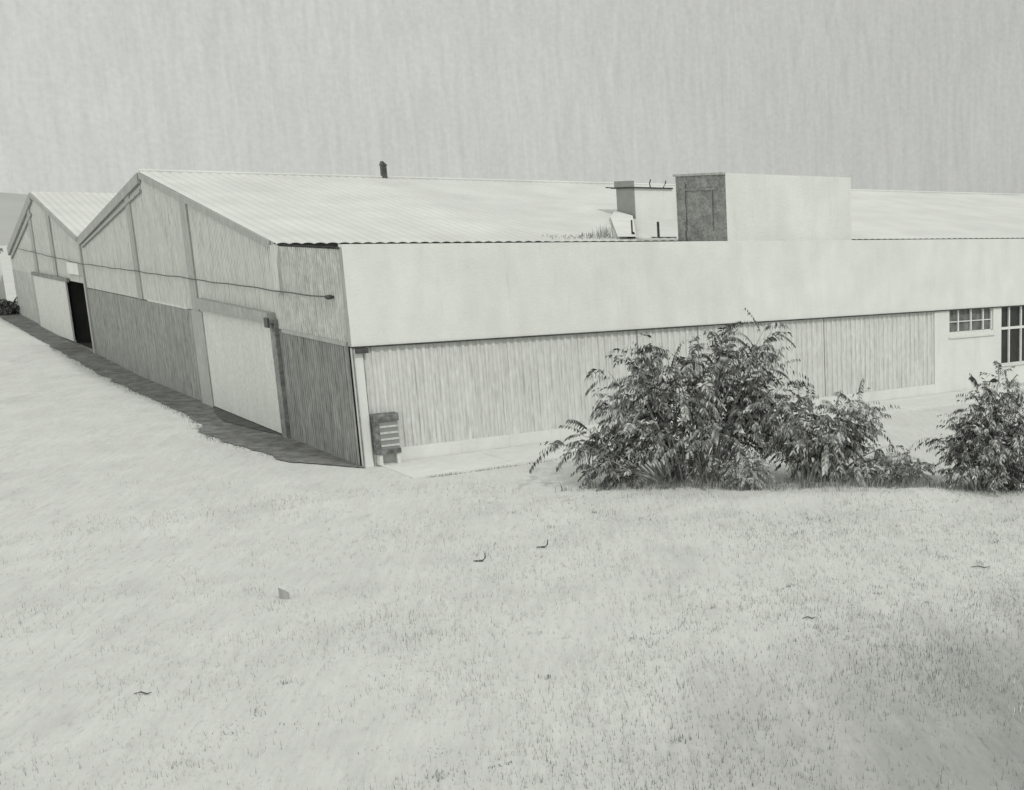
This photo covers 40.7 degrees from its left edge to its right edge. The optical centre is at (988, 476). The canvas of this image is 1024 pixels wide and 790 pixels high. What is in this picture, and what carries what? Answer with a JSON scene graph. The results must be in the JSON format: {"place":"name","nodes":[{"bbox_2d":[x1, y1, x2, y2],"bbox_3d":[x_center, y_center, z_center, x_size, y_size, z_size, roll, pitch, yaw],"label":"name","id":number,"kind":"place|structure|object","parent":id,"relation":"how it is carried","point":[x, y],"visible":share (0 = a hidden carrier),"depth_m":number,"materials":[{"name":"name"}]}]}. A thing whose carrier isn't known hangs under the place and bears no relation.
{"place":"outdoors","nodes":[
{"label":"outdoors","id":0,"kind":"place"},
{"bbox_2d":[0,192,27,245],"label":"hills","id":1,"kind":"structure","parent":0,"point":[11,205],"depth_m":282.44,"materials":[{"name":"plant"}]},
{"bbox_2d":[0,246,1023,789],"bbox_3d":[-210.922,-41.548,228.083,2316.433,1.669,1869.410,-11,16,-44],"label":"ground","id":2,"kind":"structure","parent":0,"point":[128,438],"depth_m":22.51,"materials":[{"name":"white plant"}]},
{"bbox_2d":[0,248,6,302],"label":"outbuilding","id":3,"kind":"structure","parent":2,"relation":"on","point":[2,292],"depth_m":83.83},
{"bbox_2d":[0,298,19,315],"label":"bramble","id":4,"kind":"object","parent":2,"relation":"on","point":[8,308],"visible":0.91,"depth_m":82.14,"materials":[{"name":"grey plant"}]},
{"bbox_2d":[7,191,116,350],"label":"factory hall","id":5,"kind":"structure","parent":2,"relation":"on","point":[50,293],"depth_m":71.01,"materials":[{"name":"paint"}]},
{"bbox_2d":[31,272,74,340],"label":"sliding door","id":6,"kind":"structure","parent":5,"relation":"in","point":[52,294],"depth_m":71.19,"materials":[{"name":"paint"}]},
{"bbox_2d":[68,281,92,348],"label":"doorway","id":7,"kind":"structure","parent":5,"relation":"in","point":[76,289],"depth_m":68.41,"materials":[{"name":"black"}]},
{"bbox_2d":[0,313,365,467],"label":"drainage strip","id":8,"kind":"object","parent":2,"relation":"on","point":[280,446],"visible":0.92,"depth_m":47.76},
{"bbox_2d":[213,407,281,434],"bbox_3d":[-27.603,-2.079,44.725,0.750,0.001,9.300,-11,16,-44],"label":"wet patch","id":9,"kind":"object","parent":8,"relation":"on","point":[224,415],"visible":0.95,"depth_m":44.56,"materials":[{"name":"grey liquid"}]},
{"bbox_2d":[278,588,289,598],"bbox_3d":[-13.688,2.282,23.707,0.255,0.240,0.085,0,12,0],"label":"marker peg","id":10,"kind":"object","parent":2,"relation":"on","point":[283,594],"visible":1,"depth_m":23.67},
{"bbox_2d":[50,349,1023,492],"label":"rough grass","id":11,"kind":"structure","parent":2,"relation":"on","point":[925,483],"depth_m":33.60,"materials":[{"name":"grey plant"}]},
{"bbox_2d":[77,169,1023,466],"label":"factory hall","id":12,"kind":"structure","parent":2,"relation":"on","point":[463,315],"depth_m":45.05,"materials":[{"name":"paint"}]},
{"bbox_2d":[18,248,334,299],"bbox_3d":[-40.754,-9.908,57.041,0.267,0.469,60.869,-11,16,-44],"label":"cable","id":13,"kind":"object","parent":12,"relation":"attached to","point":[328,297],"visible":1,"depth_m":44.80,"materials":[{"name":"rubber"}]},
{"bbox_2d":[202,310,281,432],"bbox_3d":[-27.133,-3.944,44.296,0.110,3.830,9.210,-11,16,-44],"label":"sliding door","id":14,"kind":"structure","parent":12,"relation":"in","point":[240,350],"depth_m":44.05,"materials":[{"name":"paint"}]},
{"bbox_2d":[379,161,387,177],"bbox_3d":[-28.883,-14.645,58.269,0.300,0.800,0.330,-11,16,-44],"label":"roof vent","id":15,"kind":"object","parent":12,"relation":"on","point":[383,168],"visible":1,"depth_m":58.18,"materials":[{"name":"metal"}]},
{"bbox_2d":[542,224,614,238],"bbox_3d":[-15.717,-9.434,46.900,2.795,0.614,1.066,-11,16,-44],"label":"dry weed","id":16,"kind":"object","parent":12,"relation":"on","point":[603,233],"visible":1,"depth_m":47.44,"materials":[{"name":"grey plant"}]},
{"bbox_2d":[628,220,634,237],"bbox_3d":[-14.213,-9.758,48.331,0.420,0.780,0.120,-11,16,-44],"label":"vent pipe","id":17,"kind":"object","parent":12,"relation":"on","point":[632,232],"visible":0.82,"depth_m":48.39,"materials":[{"name":"grey metal"}]},
{"bbox_2d":[651,222,675,237],"bbox_3d":[-13.163,-9.956,49.378,1.050,0.690,0.200,-11,16,-44],"label":"vent pipe","id":18,"kind":"object","parent":12,"relation":"on","point":[658,232],"visible":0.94,"depth_m":49.21,"materials":[{"name":"grey metal"}]},
{"bbox_2d":[673,172,851,240],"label":"rooftop block","id":19,"kind":"structure","parent":12,"relation":"on","point":[719,206],"depth_m":46.05,"materials":[{"name":"concrete"}]},
{"bbox_2d":[949,308,994,338],"bbox_3d":[-0.774,-6.692,53.172,2.750,1.195,0.250,-11,16,-44],"label":"transom window","id":20,"kind":"structure","parent":12,"relation":"in","point":[969,320],"depth_m":53.21,"materials":[{"name":"grey glass"}]},
{"bbox_2d":[1000,306,1023,366],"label":"window","id":21,"kind":"structure","parent":12,"relation":"in","point":[1012,318],"depth_m":55.23,"materials":[{"name":"black glass"}]},
{"bbox_2d":[529,308,826,491],"bbox_3d":[-8.575,-2.049,33.850,8.081,5.211,4.559,-2,12,-8],"label":"shrub","id":22,"kind":"object","parent":2,"relation":"on","point":[713,425],"visible":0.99,"depth_m":33.77,"materials":[{"name":"grey plant"}]},
{"bbox_2d":[717,450,774,490],"bbox_3d":[-6.651,-0.126,33.454,1.532,1.089,1.677,-2,12,-12],"label":"pale bush","id":23,"kind":"object","parent":2,"relation":"on","point":[747,473],"visible":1,"depth_m":33.27,"materials":[{"name":"grey plant"}]},
{"bbox_2d":[748,378,915,486],"bbox_3d":[-4.409,-0.961,34.271,4.814,3.430,3.126,1,12,4],"label":"feathery shrub","id":24,"kind":"object","parent":2,"relation":"on","point":[842,444],"visible":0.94,"depth_m":34.03,"materials":[{"name":"grey plant"}]},
{"bbox_2d":[866,442,939,485],"bbox_3d":[-2.453,-0.267,34.195,2.364,1.391,2.018,-2,12,-10],"label":"scraggy bush","id":25,"kind":"object","parent":2,"relation":"on","point":[896,460],"visible":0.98,"depth_m":34.07,"materials":[{"name":"grey plant"}]},
{"bbox_2d":[910,360,1023,496],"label":"leafy shrub","id":26,"kind":"object","parent":2,"relation":"on","point":[1003,455],"visible":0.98,"depth_m":32.75,"materials":[{"name":"grey plant"}]},
{"bbox_2d":[0,0,1023,193],"label":"sky","id":27,"kind":"structure","parent":0,"point":[905,95],"materials":[{"name":"grey"}]},
{"bbox_2d":[379,383,1023,478],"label":"pavement","id":28,"kind":"structure","parent":0,"point":[453,464],"depth_m":38.38,"materials":[{"name":"concrete"}]},
{"bbox_2d":[370,412,401,465],"bbox_3d":[-18.051,-1.134,36.581,0.700,1.530,0.340,-11,16,-44],"label":"storage box","id":29,"kind":"object","parent":28,"relation":"on","point":[385,433],"visible":1,"depth_m":36.43,"materials":[{"name":"metal"}]}
]}

